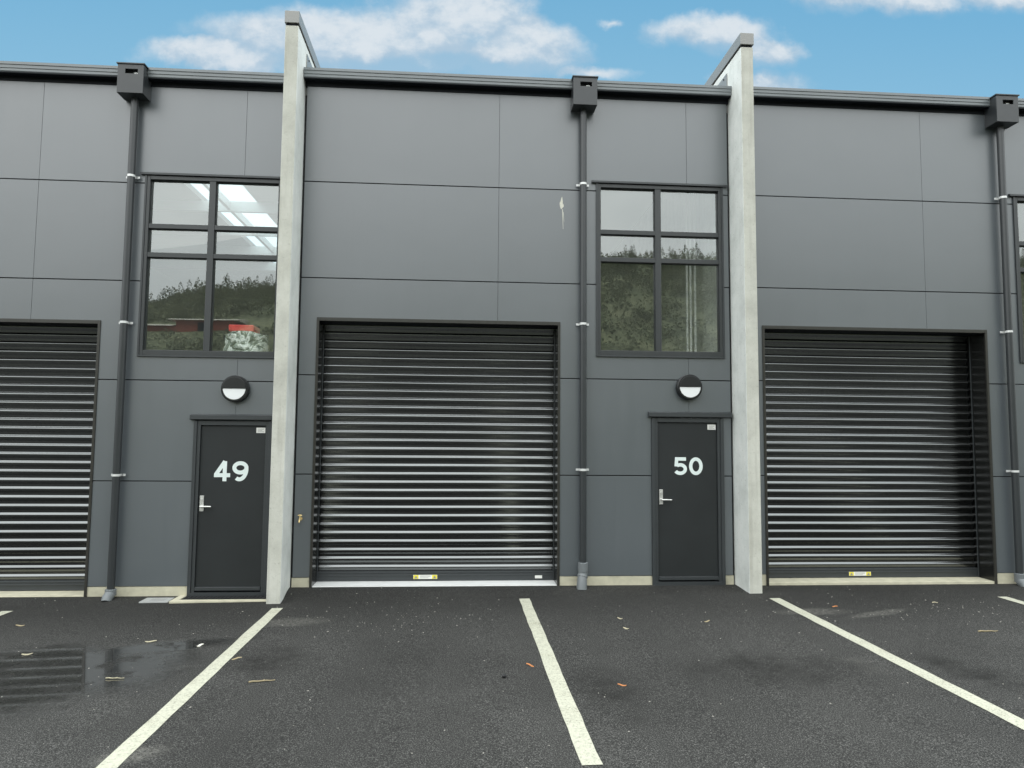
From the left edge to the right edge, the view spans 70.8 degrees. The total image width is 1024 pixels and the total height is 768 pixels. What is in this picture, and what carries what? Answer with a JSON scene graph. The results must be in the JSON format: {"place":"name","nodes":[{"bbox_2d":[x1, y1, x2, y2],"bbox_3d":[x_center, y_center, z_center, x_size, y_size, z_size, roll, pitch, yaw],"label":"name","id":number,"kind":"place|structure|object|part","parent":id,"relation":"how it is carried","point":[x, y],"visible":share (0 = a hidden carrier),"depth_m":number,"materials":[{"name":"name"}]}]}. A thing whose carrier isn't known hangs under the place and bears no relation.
{"place":"outdoors","nodes":[
{"label":"outdoors","id":0,"kind":"place"},
{"bbox_2d":[0,584,1023,767],"bbox_3d":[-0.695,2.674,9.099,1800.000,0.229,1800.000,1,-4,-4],"label":"asphalt ground","id":1,"kind":"structure","parent":0,"point":[779,679],"depth_m":5.81,"materials":[{"name":"grey asphalt"}]},
{"bbox_2d":[0,611,11,615],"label":"parking line","id":2,"kind":"object","parent":1,"relation":"on","point":[3,612],"visible":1,"depth_m":8.11,"materials":[{"name":"paint"}]},
{"bbox_2d":[0,61,283,602],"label":"warehouse unit","id":3,"kind":"structure","parent":1,"relation":"on","point":[138,273],"depth_m":9.12,"materials":[{"name":"grey metal"}]},
{"bbox_3d":[-6.759,0.995,8.973,3.160,3.796,0.407,1,-4,-4],"label":"roller door","id":4,"kind":"part","parent":3,"relation":"part of","materials":[{"name":"black metal"}]},
{"bbox_2d":[137,172,279,358],"bbox_3d":[-3.843,-1.514,9.214,1.822,2.374,0.140,1,-4,-4],"label":"window","id":5,"kind":"structure","parent":3,"relation":"in","point":[212,228],"depth_m":9.18,"materials":[{"name":"black metal"}]},
{"bbox_3d":[-3.494,1.651,8.999,1.079,2.546,0.183,1,-4,-4],"label":"door","id":6,"kind":"part","parent":3,"relation":"part of","materials":[{"name":"grey paint"}]},
{"bbox_2d":[221,375,249,401],"bbox_3d":[-3.474,0.060,9.037,0.336,0.336,0.106,1,-4,-4],"label":"wall light","id":7,"kind":"object","parent":3,"relation":"attached to","point":[235,388],"visible":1,"depth_m":8.99,"materials":[{"name":"black plastic"}]},
{"bbox_2d":[223,325,268,351],"bbox_3d":[-3.471,-0.478,9.448,0.593,0.555,0.428,1,-4,-4],"label":"wrapped bundle","id":8,"kind":"object","parent":3,"relation":"on","point":[244,338],"visible":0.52,"depth_m":9.28,"materials":[{"name":"white plastic"}]},
{"bbox_2d":[139,597,174,602],"bbox_3d":[-4.267,2.610,8.655,0.330,0.037,0.230,1,-4,-4],"label":"drain cover","id":9,"kind":"object","parent":1,"relation":"on","point":[156,600],"visible":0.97,"depth_m":8.61,"materials":[{"name":"silver metal"}]},
{"bbox_2d":[96,608,282,767],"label":"parking line","id":10,"kind":"object","parent":1,"relation":"on","point":[123,751],"visible":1,"depth_m":5.35,"materials":[{"name":"paint"}]},
{"bbox_2d":[249,679,274,682],"bbox_3d":[-2.001,2.374,5.764,0.201,0.017,0.028,2,-4,-14],"label":"twig","id":11,"kind":"object","parent":1,"relation":"on","point":[260,680],"visible":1,"depth_m":5.75,"materials":[{"name":"wood"}]},
{"bbox_2d":[266,10,320,603],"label":"party wall","id":12,"kind":"structure","parent":1,"relation":"on","point":[299,55],"depth_m":8.85,"materials":[{"name":"concrete"}]},
{"bbox_2d":[1,585,1012,767],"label":"pale grit","id":13,"kind":"object","parent":1,"relation":"on","point":[567,659],"visible":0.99,"depth_m":7.34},
{"bbox_2d":[290,67,734,589],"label":"warehouse unit","id":14,"kind":"structure","parent":1,"relation":"on","point":[476,405],"depth_m":9.48,"materials":[{"name":"grey metal"}]},
{"bbox_3d":[-0.962,0.981,9.399,3.145,3.796,0.407,1,-4,-4],"label":"roller door","id":15,"kind":"part","parent":14,"relation":"part of","materials":[{"name":"black metal"}]},
{"bbox_2d":[592,180,727,358],"bbox_3d":[1.976,-1.529,9.642,1.850,2.374,0.140,1,-4,-4],"label":"window","id":16,"kind":"structure","parent":14,"relation":"in","point":[656,234],"depth_m":9.62,"materials":[{"name":"black metal"}]},
{"bbox_2d":[676,374,701,399],"bbox_3d":[2.331,0.042,9.464,0.336,0.336,0.106,1,-4,-4],"label":"wall light","id":17,"kind":"object","parent":14,"relation":"attached to","point":[688,386],"visible":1,"depth_m":9.42,"materials":[{"name":"black plastic"}]},
{"bbox_3d":[2.328,1.637,9.427,1.114,2.546,0.183,1,-4,-4],"label":"door","id":18,"kind":"part","parent":14,"relation":"part of","materials":[{"name":"grey paint"}]},
{"bbox_2d":[519,598,602,764],"bbox_3d":[0.311,2.420,6.469,0.133,0.002,4.445,1,-4,-4],"label":"parking line","id":19,"kind":"object","parent":1,"relation":"on","point":[587,754],"visible":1,"depth_m":5.41,"materials":[{"name":"paint"}]},
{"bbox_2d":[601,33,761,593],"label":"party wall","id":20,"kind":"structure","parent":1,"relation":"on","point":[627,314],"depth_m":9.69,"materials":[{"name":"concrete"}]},
{"bbox_2d":[753,86,1023,586],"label":"warehouse unit","id":21,"kind":"structure","parent":1,"relation":"on","point":[890,263],"depth_m":9.91,"materials":[{"name":"grey metal"}]},
{"bbox_3d":[4.903,1.052,9.824,3.173,3.796,0.407,1,-4,-4],"label":"roller door","id":22,"kind":"part","parent":21,"relation":"part of","materials":[{"name":"black metal"}]},
{"bbox_2d":[1008,194,1023,362],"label":"window","id":23,"kind":"structure","parent":21,"relation":"in","point":[1017,198],"depth_m":9.98,"materials":[{"name":"black metal"}]},
{"bbox_2d":[770,598,1023,729],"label":"parking line","id":24,"kind":"object","parent":1,"relation":"on","point":[1015,720],"visible":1,"depth_m":5.94,"materials":[{"name":"paint"}]},
{"bbox_2d":[1000,597,1023,603],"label":"parking line","id":25,"kind":"object","parent":1,"relation":"on","point":[1014,600],"visible":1,"depth_m":8.58,"materials":[{"name":"paint"}]},
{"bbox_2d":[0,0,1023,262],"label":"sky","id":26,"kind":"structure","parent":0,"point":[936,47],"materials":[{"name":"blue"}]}
]}

